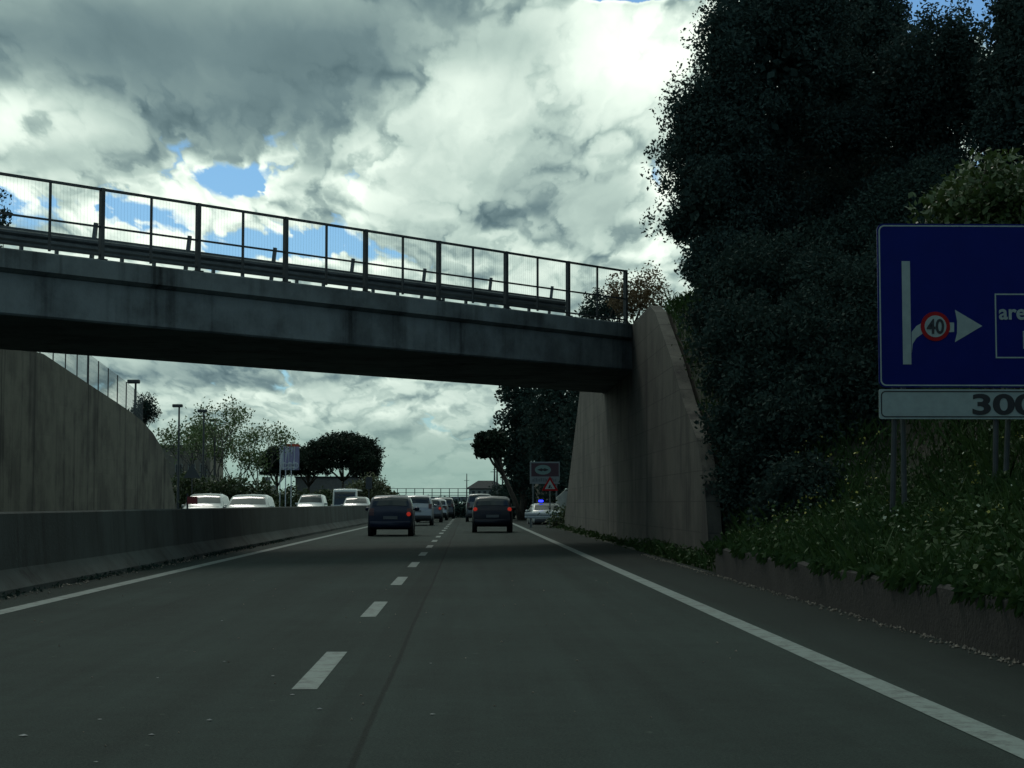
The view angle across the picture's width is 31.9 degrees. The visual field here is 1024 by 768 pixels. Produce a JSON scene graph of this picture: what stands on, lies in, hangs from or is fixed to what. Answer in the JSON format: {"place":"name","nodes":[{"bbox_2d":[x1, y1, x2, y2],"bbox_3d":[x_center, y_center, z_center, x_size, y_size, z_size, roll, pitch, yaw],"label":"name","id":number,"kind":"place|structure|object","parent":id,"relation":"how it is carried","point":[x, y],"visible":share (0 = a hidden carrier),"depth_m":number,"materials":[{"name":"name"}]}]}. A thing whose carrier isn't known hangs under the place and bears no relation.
{"place":"outdoors","nodes":[
{"label":"outdoors","id":0,"kind":"place"},
{"bbox_2d":[0,0,995,503],"label":"sky","id":1,"kind":"structure","parent":0,"point":[516,126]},
{"bbox_2d":[0,516,1023,767],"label":"road","id":2,"kind":"structure","parent":0,"point":[652,678],"depth_m":12.90,"materials":[{"name":"grey asphalt"}]},
{"bbox_2d":[2,537,294,599],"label":"median weeds","id":3,"kind":"object","parent":2,"relation":"on","point":[97,576],"visible":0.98,"depth_m":32.21,"materials":[{"name":"green plant"}]},
{"bbox_2d":[0,526,367,613],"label":"edge line","id":4,"kind":"object","parent":2,"relation":"on","point":[20,607],"visible":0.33,"depth_m":27.18,"materials":[{"name":"paint"}]},
{"bbox_2d":[0,505,369,597],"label":"median barrier","id":5,"kind":"object","parent":2,"relation":"on","point":[42,549],"visible":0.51,"depth_m":32.53,"materials":[{"name":"concrete"}]},
{"bbox_2d":[186,493,197,508],"bbox_3d":[-7.186,2.630,40.244,0.250,0.344,0.034,0,-4,-1],"label":"barrier marker","id":6,"kind":"object","parent":5,"relation":"on","point":[191,500],"visible":1,"depth_m":40.23,"materials":[{"name":"metal"}]},
{"bbox_2d":[19,620,433,761],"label":"road flecks","id":7,"kind":"object","parent":2,"relation":"on","point":[207,719],"visible":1,"depth_m":9.90,"materials":[{"name":"grey asphalt"}]},
{"bbox_2d":[292,524,449,688],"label":"lane dashes","id":8,"kind":"object","parent":2,"relation":"on","point":[317,673],"visible":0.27,"depth_m":13.51,"materials":[{"name":"paint"}]},
{"bbox_2d":[365,495,418,535],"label":"hatchback car","id":9,"kind":"object","parent":2,"relation":"on","point":[391,512],"visible":0.99,"depth_m":65.81,"materials":[{"name":"blue paint"}]},
{"bbox_2d":[405,494,436,524],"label":"suv car","id":10,"kind":"object","parent":2,"relation":"on","point":[424,504],"visible":0.51,"depth_m":97.66,"materials":[{"name":"silver paint"}]},
{"bbox_2d":[416,499,445,521],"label":"hatchback car","id":11,"kind":"object","parent":2,"relation":"on","point":[438,511],"visible":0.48,"depth_m":113.89,"materials":[{"name":"grey paint"}]},
{"bbox_2d":[439,499,450,519],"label":"hatchback car","id":12,"kind":"object","parent":2,"relation":"on","point":[445,509],"visible":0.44,"depth_m":127.92,"materials":[{"name":"paint"}]},
{"bbox_2d":[434,497,456,518],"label":"suv car","id":13,"kind":"object","parent":2,"relation":"on","point":[451,509],"visible":0.49,"depth_m":140.67,"materials":[{"name":"black paint"}]},
{"bbox_2d":[463,494,490,521],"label":"minivan","id":14,"kind":"object","parent":2,"relation":"on","point":[470,500],"visible":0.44,"depth_m":117.58,"materials":[{"name":"grey paint"}]},
{"bbox_2d":[468,496,515,531],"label":"hatchback car","id":15,"kind":"object","parent":2,"relation":"on","point":[492,511],"visible":1,"depth_m":73.84,"materials":[{"name":"blue paint"}]},
{"bbox_2d":[0,541,1023,746],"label":"gutter rubble","id":16,"kind":"object","parent":2,"relation":"on","point":[964,647],"visible":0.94,"depth_m":19.11,"materials":[{"name":"stone"}]},
{"bbox_2d":[513,523,1023,758],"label":"edge line","id":17,"kind":"object","parent":2,"relation":"on","point":[1007,742],"visible":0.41,"depth_m":12.27,"materials":[{"name":"paint"}]},
{"bbox_2d":[716,548,1023,662],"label":"retaining wall","id":18,"kind":"structure","parent":2,"relation":"on","point":[988,630],"depth_m":17.36,"materials":[{"name":"concrete"}]},
{"bbox_2d":[703,540,1023,617],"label":"hanging grass","id":19,"kind":"structure","parent":18,"relation":"on","point":[900,579],"depth_m":17.34,"materials":[{"name":"green plant"}]},
{"bbox_2d":[515,288,1023,586],"bbox_3d":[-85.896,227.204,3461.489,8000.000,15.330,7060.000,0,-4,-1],"label":"ground","id":20,"kind":"structure","parent":0,"point":[697,394],"depth_m":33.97,"materials":[{"name":"green plant"}]},
{"bbox_2d":[0,188,12,247],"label":"tree","id":21,"kind":"object","parent":20,"relation":"on","point":[3,221],"visible":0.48,"depth_m":70.29,"materials":[{"name":"green plant"}]},
{"bbox_2d":[0,349,175,511],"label":"retaining wall","id":22,"kind":"structure","parent":20,"relation":"on","point":[69,441],"depth_m":69.89,"materials":[{"name":"concrete"}]},
{"bbox_2d":[38,352,142,421],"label":"fence","id":23,"kind":"object","parent":22,"relation":"on","point":[112,385],"depth_m":77.77,"materials":[{"name":"metal"}]},
{"bbox_2d":[127,380,139,406],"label":"street lamp","id":24,"kind":"object","parent":20,"relation":"on","point":[135,382],"visible":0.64,"depth_m":103.59,"materials":[{"name":"metal"}]},
{"bbox_2d":[129,392,161,426],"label":"tree","id":25,"kind":"object","parent":20,"relation":"on","point":[149,413],"visible":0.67,"depth_m":92.41,"materials":[{"name":"green plant"}]},
{"bbox_2d":[172,404,182,508],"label":"street lamp","id":26,"kind":"object","parent":20,"relation":"on","point":[178,463],"visible":0.9,"depth_m":125.35,"materials":[{"name":"metal"}]},
{"bbox_2d":[153,407,223,471],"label":"young tree","id":27,"kind":"object","parent":20,"relation":"on","point":[165,435],"visible":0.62,"depth_m":147.49,"materials":[{"name":"green plant"}]},
{"bbox_2d":[154,416,228,482],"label":"young tree","id":28,"kind":"object","parent":20,"relation":"on","point":[208,442],"visible":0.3,"depth_m":159.04,"materials":[{"name":"green plant"}]},
{"bbox_2d":[184,464,199,494],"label":"warning sign","id":29,"kind":"object","parent":20,"relation":"on","point":[191,473],"visible":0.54,"depth_m":109.43,"materials":[{"name":"metal"}]},
{"bbox_2d":[161,445,223,508],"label":"building","id":30,"kind":"structure","parent":20,"relation":"on","point":[172,467],"depth_m":167.19,"materials":[{"name":"paint"}]},
{"bbox_2d":[175,464,182,477],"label":"window","id":31,"kind":"structure","parent":30,"relation":"in","point":[175,464],"depth_m":167.10,"materials":[{"name":"paint"}]},
{"bbox_2d":[200,464,206,477],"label":"window","id":32,"kind":"structure","parent":30,"relation":"in","point":[205,470],"depth_m":167.14,"materials":[{"name":"paint"}]},
{"bbox_2d":[197,409,206,479],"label":"street lamp","id":33,"kind":"object","parent":20,"relation":"on","point":[203,411],"visible":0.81,"depth_m":133.46,"materials":[{"name":"metal"}]},
{"bbox_2d":[174,390,254,483],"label":"young tree","id":34,"kind":"object","parent":20,"relation":"on","point":[198,442],"visible":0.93,"depth_m":139.39,"materials":[{"name":"green plant"}]},
{"bbox_2d":[211,419,217,482],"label":"street lamp","id":35,"kind":"object","parent":20,"relation":"on","point":[214,450],"visible":0.32,"depth_m":149.35,"materials":[{"name":"metal"}]},
{"bbox_2d":[170,468,282,508],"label":"hedge","id":36,"kind":"object","parent":20,"relation":"on","point":[229,488],"visible":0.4,"depth_m":126.64,"materials":[{"name":"green plant"}]},
{"bbox_2d":[201,433,272,480],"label":"young tree","id":37,"kind":"object","parent":20,"relation":"on","point":[250,460],"visible":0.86,"depth_m":151.55,"materials":[{"name":"green plant"}]},
{"bbox_2d":[220,418,298,484],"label":"young tree","id":38,"kind":"object","parent":20,"relation":"on","point":[252,434],"visible":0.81,"depth_m":154.66,"materials":[{"name":"green plant"}]},
{"bbox_2d":[257,444,297,492],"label":"umbrella pine","id":39,"kind":"object","parent":20,"relation":"on","point":[275,470],"visible":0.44,"depth_m":239.71,"materials":[{"name":"green plant"}]},
{"bbox_2d":[279,445,287,506],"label":"banner pole","id":40,"kind":"object","parent":20,"relation":"on","point":[283,465],"visible":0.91,"depth_m":189.29,"materials":[{"name":"grey metal"}]},
{"bbox_2d":[285,444,293,506],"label":"banner pole","id":41,"kind":"object","parent":20,"relation":"on","point":[290,458],"visible":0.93,"depth_m":189.34,"materials":[{"name":"grey metal"}]},
{"bbox_2d":[290,443,298,506],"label":"banner pole","id":42,"kind":"object","parent":20,"relation":"on","point":[296,459],"visible":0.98,"depth_m":189.36,"materials":[{"name":"grey metal"}]},
{"bbox_2d":[272,481,342,506],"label":"hedge","id":43,"kind":"object","parent":20,"relation":"on","point":[326,493],"visible":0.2,"depth_m":203.25,"materials":[{"name":"green plant"}]},
{"bbox_2d":[286,443,332,492],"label":"umbrella pine","id":44,"kind":"object","parent":20,"relation":"on","point":[307,473],"visible":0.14,"depth_m":234.08,"materials":[{"name":"green plant"}]},
{"bbox_2d":[0,247,631,392],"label":"road bridge","id":45,"kind":"structure","parent":20,"relation":"on","point":[60,304],"depth_m":43.20,"materials":[{"name":"concrete"}]},
{"bbox_2d":[0,222,565,313],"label":"guard rail","id":46,"kind":"object","parent":45,"relation":"on","point":[138,251],"visible":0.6,"depth_m":42.44,"materials":[{"name":"metal"}]},
{"bbox_2d":[0,172,627,322],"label":"bridge fence","id":47,"kind":"object","parent":45,"relation":"on","point":[101,226],"visible":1,"depth_m":42.20,"materials":[{"name":"metal"}]},
{"bbox_2d":[294,476,359,495],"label":"building","id":48,"kind":"structure","parent":20,"relation":"on","point":[330,483],"depth_m":245.06,"materials":[{"name":"grey paint"}]},
{"bbox_2d":[299,429,388,488],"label":"umbrella pine","id":49,"kind":"object","parent":20,"relation":"on","point":[336,451],"visible":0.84,"depth_m":227.25,"materials":[{"name":"green plant"}]},
{"bbox_2d":[348,450,382,480],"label":"umbrella pine","id":50,"kind":"object","parent":20,"relation":"on","point":[359,464],"visible":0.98,"depth_m":224.45,"materials":[{"name":"green plant"}]},
{"bbox_2d":[366,477,371,497],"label":"dark sign","id":51,"kind":"object","parent":20,"relation":"on","point":[368,483],"visible":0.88,"depth_m":139.56,"materials":[{"name":"metal"}]},
{"bbox_2d":[342,472,399,501],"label":"tree","id":52,"kind":"object","parent":20,"relation":"on","point":[379,488],"visible":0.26,"depth_m":188.21,"materials":[{"name":"green plant"}]},
{"bbox_2d":[391,488,470,501],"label":"distant overpass","id":53,"kind":"object","parent":20,"relation":"on","point":[449,492],"visible":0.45,"depth_m":329.24,"materials":[{"name":"concrete"}]},
{"bbox_2d":[435,495,466,517],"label":"hedge","id":54,"kind":"object","parent":20,"relation":"on","point":[460,509],"visible":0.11,"depth_m":268.29,"materials":[{"name":"green plant"}]},
{"bbox_2d":[464,474,468,500],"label":"mast","id":55,"kind":"object","parent":20,"relation":"on","point":[466,480],"visible":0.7,"depth_m":299.37,"materials":[{"name":"metal"}]},
{"bbox_2d":[467,481,501,494],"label":"house","id":56,"kind":"structure","parent":20,"relation":"on","point":[479,487],"depth_m":344.38,"materials":[{"name":"paint"}]},
{"bbox_2d":[488,483,502,495],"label":"hedge","id":57,"kind":"object","parent":20,"relation":"on","point":[494,489],"visible":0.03,"depth_m":198.93,"materials":[{"name":"green plant"}]},
{"bbox_2d":[493,469,497,493],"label":"mast","id":58,"kind":"object","parent":20,"relation":"on","point":[496,479],"visible":0.38,"depth_m":189.70,"materials":[{"name":"metal"}]},
{"bbox_2d":[470,428,523,519],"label":"umbrella pine","id":59,"kind":"object","parent":20,"relation":"on","point":[493,444],"visible":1,"depth_m":127.54,"materials":[{"name":"green plant"}]},
{"bbox_2d":[488,483,535,518],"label":"hedge","id":60,"kind":"object","parent":20,"relation":"on","point":[501,493],"visible":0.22,"depth_m":138.45,"materials":[{"name":"green plant"}]},
{"bbox_2d":[490,386,548,519],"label":"evergreen tree","id":61,"kind":"object","parent":20,"relation":"on","point":[516,462],"visible":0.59,"depth_m":130.99,"materials":[{"name":"green plant"}]},
{"bbox_2d":[520,392,558,473],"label":"evergreen tree","id":62,"kind":"object","parent":20,"relation":"on","point":[543,427],"visible":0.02,"depth_m":149.32,"materials":[{"name":"green plant"}]},
{"bbox_2d":[531,484,552,502],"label":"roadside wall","id":63,"kind":"structure","parent":20,"relation":"on","point":[536,485],"depth_m":133.87,"materials":[{"name":"concrete"}]},
{"bbox_2d":[525,500,559,524],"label":"police car","id":64,"kind":"object","parent":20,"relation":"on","point":[540,506],"visible":0.41,"depth_m":102.44,"materials":[{"name":"white paint"}]},
{"bbox_2d":[525,512,559,526],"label":"crash barrier","id":65,"kind":"object","parent":20,"relation":"on","point":[530,515],"visible":0.49,"depth_m":89.78,"materials":[{"name":"metal"}]},
{"bbox_2d":[530,462,559,503],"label":"billboard","id":66,"kind":"object","parent":20,"relation":"on","point":[541,472],"visible":0.88,"depth_m":111.95,"materials":[{"name":"metal"}]},
{"bbox_2d":[518,388,574,502],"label":"evergreen tree","id":67,"kind":"object","parent":20,"relation":"on","point":[548,418],"visible":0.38,"depth_m":116.85,"materials":[{"name":"green plant"}]},
{"bbox_2d":[542,477,557,525],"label":"warning sign","id":68,"kind":"object","parent":20,"relation":"on","point":[549,486],"visible":0.88,"depth_m":91.92,"materials":[{"name":"metal"}]},
{"bbox_2d":[538,495,565,527],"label":"hedge","id":69,"kind":"object","parent":20,"relation":"on","point":[558,521],"visible":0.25,"depth_m":87.59,"materials":[{"name":"green plant"}]},
{"bbox_2d":[556,488,567,511],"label":"boundary wall","id":70,"kind":"structure","parent":20,"relation":"on","point":[561,498],"depth_m":105.89,"materials":[{"name":"grey concrete"}]},
{"bbox_2d":[548,306,599,490],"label":"evergreen tree","id":71,"kind":"object","parent":20,"relation":"on","point":[570,421],"visible":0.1,"depth_m":104.31,"materials":[{"name":"green plant"}]},
{"bbox_2d":[578,286,622,322],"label":"bush","id":72,"kind":"object","parent":20,"relation":"on","point":[603,309],"visible":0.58,"depth_m":75.19,"materials":[{"name":"green plant"}]},
{"bbox_2d":[551,524,715,563],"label":"verge weeds","id":73,"kind":"object","parent":20,"relation":"on","point":[603,537],"visible":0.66,"depth_m":55.93,"materials":[{"name":"green plant"}]},
{"bbox_2d":[603,260,672,322],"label":"bush","id":74,"kind":"object","parent":20,"relation":"on","point":[645,297],"visible":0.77,"depth_m":66.16,"materials":[{"name":"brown plant"}]},
{"bbox_2d":[565,306,721,553],"bbox_3d":[3.398,2.268,61.087,0.420,6.600,52.000,0,-4,-1],"label":"bridge abutment","id":75,"kind":"object","parent":20,"relation":"on","point":[640,464],"visible":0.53,"depth_m":46.87,"materials":[{"name":"concrete"}]},
{"bbox_2d":[655,0,787,289],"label":"evergreen tree","id":76,"kind":"object","parent":20,"relation":"on","point":[710,183],"visible":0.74,"depth_m":48.19,"materials":[{"name":"green plant"}]},
{"bbox_2d":[676,228,787,341],"bbox_3d":[5.216,-2.002,40.949,2.738,3.244,2.802,-3,-5,35],"label":"bush","id":77,"kind":"object","parent":20,"relation":"on","point":[695,320],"visible":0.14,"depth_m":40.65,"materials":[{"name":"green plant"}]},
{"bbox_2d":[700,435,787,524],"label":"bush","id":78,"kind":"object","parent":20,"relation":"on","point":[732,494],"visible":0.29,"depth_m":34.62,"materials":[{"name":"green plant"}]},
{"bbox_2d":[680,277,815,400],"bbox_3d":[5.165,-0.622,38.133,3.143,3.253,2.869,0,-4,-1],"label":"bush","id":79,"kind":"object","parent":20,"relation":"on","point":[718,342],"visible":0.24,"depth_m":37.75,"materials":[{"name":"green plant"}]},
{"bbox_2d":[694,349,815,471],"bbox_3d":[5.067,0.721,35.981,2.950,2.843,2.591,0,-4,-1],"label":"bush","id":80,"kind":"object","parent":20,"relation":"on","point":[725,418],"visible":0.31,"depth_m":35.78,"materials":[{"name":"green plant"}]},
{"bbox_2d":[639,0,896,257],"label":"evergreen tree","id":81,"kind":"object","parent":20,"relation":"on","point":[801,55],"visible":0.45,"depth_m":49.30,"materials":[{"name":"green plant"}]},
{"bbox_2d":[691,226,861,320],"bbox_3d":[6.201,-1.920,40.257,3.718,3.356,3.724,-2,-4,32],"label":"bush","id":82,"kind":"object","parent":20,"relation":"on","point":[783,276],"visible":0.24,"depth_m":39.75,"materials":[{"name":"green plant"}]},
{"bbox_2d":[713,375,863,488],"bbox_3d":[5.303,1.149,34.966,2.937,2.699,2.486,0,-4,-1],"label":"bush","id":83,"kind":"object","parent":20,"relation":"on","point":[772,436],"visible":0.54,"depth_m":34.36,"materials":[{"name":"green plant"}]},
{"bbox_2d":[745,446,847,528],"bbox_3d":[5.125,2.023,32.206,1.902,1.838,2.219,0,-4,-1],"label":"bush","id":84,"kind":"object","parent":20,"relation":"on","point":[797,480],"visible":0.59,"depth_m":31.96,"materials":[{"name":"green plant"}]},
{"bbox_2d":[625,284,1023,589],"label":"weeds","id":85,"kind":"object","parent":20,"relation":"on","point":[984,566],"visible":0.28,"depth_m":24.00,"materials":[{"name":"green plant"}]},
{"bbox_2d":[774,0,934,200],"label":"evergreen tree","id":86,"kind":"object","parent":20,"relation":"on","point":[874,29],"visible":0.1,"depth_m":54.04,"materials":[{"name":"green plant"}]},
{"bbox_2d":[739,428,1022,532],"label":"yellow wildflowers","id":87,"kind":"object","parent":20,"relation":"on","point":[988,511],"visible":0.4,"depth_m":29.14,"materials":[{"name":"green plant"}]},
{"bbox_2d":[829,208,941,303],"bbox_3d":[9.039,-2.183,40.146,4.074,3.605,3.495,0,-4,-1],"label":"bush","id":88,"kind":"object","parent":20,"relation":"on","point":[874,253],"visible":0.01,"depth_m":39.66,"materials":[{"name":"green plant"}]},
{"bbox_2d":[772,423,1023,530],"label":"white wildflowers","id":89,"kind":"object","parent":20,"relation":"on","point":[978,505],"visible":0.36,"depth_m":29.83,"materials":[{"name":"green plant"}]},
{"bbox_2d":[837,0,992,231],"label":"evergreen tree","id":90,"kind":"object","parent":20,"relation":"on","point":[921,91],"visible":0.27,"depth_m":49.22,"materials":[{"name":"green plant"}]},
{"bbox_2d":[860,153,976,235],"bbox_3d":[10.550,-3.838,44.981,3.521,4.155,3.423,0,-4,-1],"label":"bush","id":91,"kind":"object","parent":20,"relation":"on","point":[923,176],"visible":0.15,"depth_m":44.75,"materials":[{"name":"green plant"}]},
{"bbox_2d":[876,224,1023,512],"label":"direction sign","id":92,"kind":"object","parent":20,"relation":"on","point":[950,302],"visible":0.99,"depth_m":26.29,"materials":[{"name":"metal"}]},
{"bbox_2d":[904,147,1023,432],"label":"bush","id":93,"kind":"object","parent":20,"relation":"on","point":[993,193],"visible":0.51,"depth_m":30.92,"materials":[{"name":"green plant"}]},
{"bbox_2d":[952,0,1023,181],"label":"evergreen tree","id":94,"kind":"object","parent":20,"relation":"on","point":[995,78],"visible":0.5,"depth_m":46.08,"materials":[{"name":"green plant"}]},
{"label":"opposite road","id":95,"kind":"structure","parent":0,"visible":0},
{"bbox_2d":[181,493,228,508],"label":"white car","id":96,"kind":"object","parent":95,"relation":"on","point":[209,500],"visible":0.19,"depth_m":82.87,"materials":[{"name":"white paint"}]},
{"bbox_2d":[223,494,274,507],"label":"white car","id":97,"kind":"object","parent":95,"relation":"on","point":[247,500],"visible":0.23,"depth_m":76.01,"materials":[{"name":"paint"}]},
{"bbox_2d":[295,494,327,506],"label":"car","id":98,"kind":"object","parent":95,"relation":"on","point":[312,500],"visible":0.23,"depth_m":122.39,"materials":[{"name":"white paint"}]},
{"bbox_2d":[331,489,362,505],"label":"van","id":99,"kind":"object","parent":95,"relation":"on","point":[340,496],"visible":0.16,"depth_m":174.58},
{"bbox_2d":[357,491,362,496],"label":"side window","id":100,"kind":"structure","parent":99,"relation":"in","point":[359,493],"depth_m":180.35,"materials":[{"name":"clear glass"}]},
{"bbox_2d":[341,497,369,505],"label":"silver car","id":101,"kind":"object","parent":95,"relation":"on","point":[351,501],"visible":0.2,"depth_m":124.88,"materials":[{"name":"paint"}]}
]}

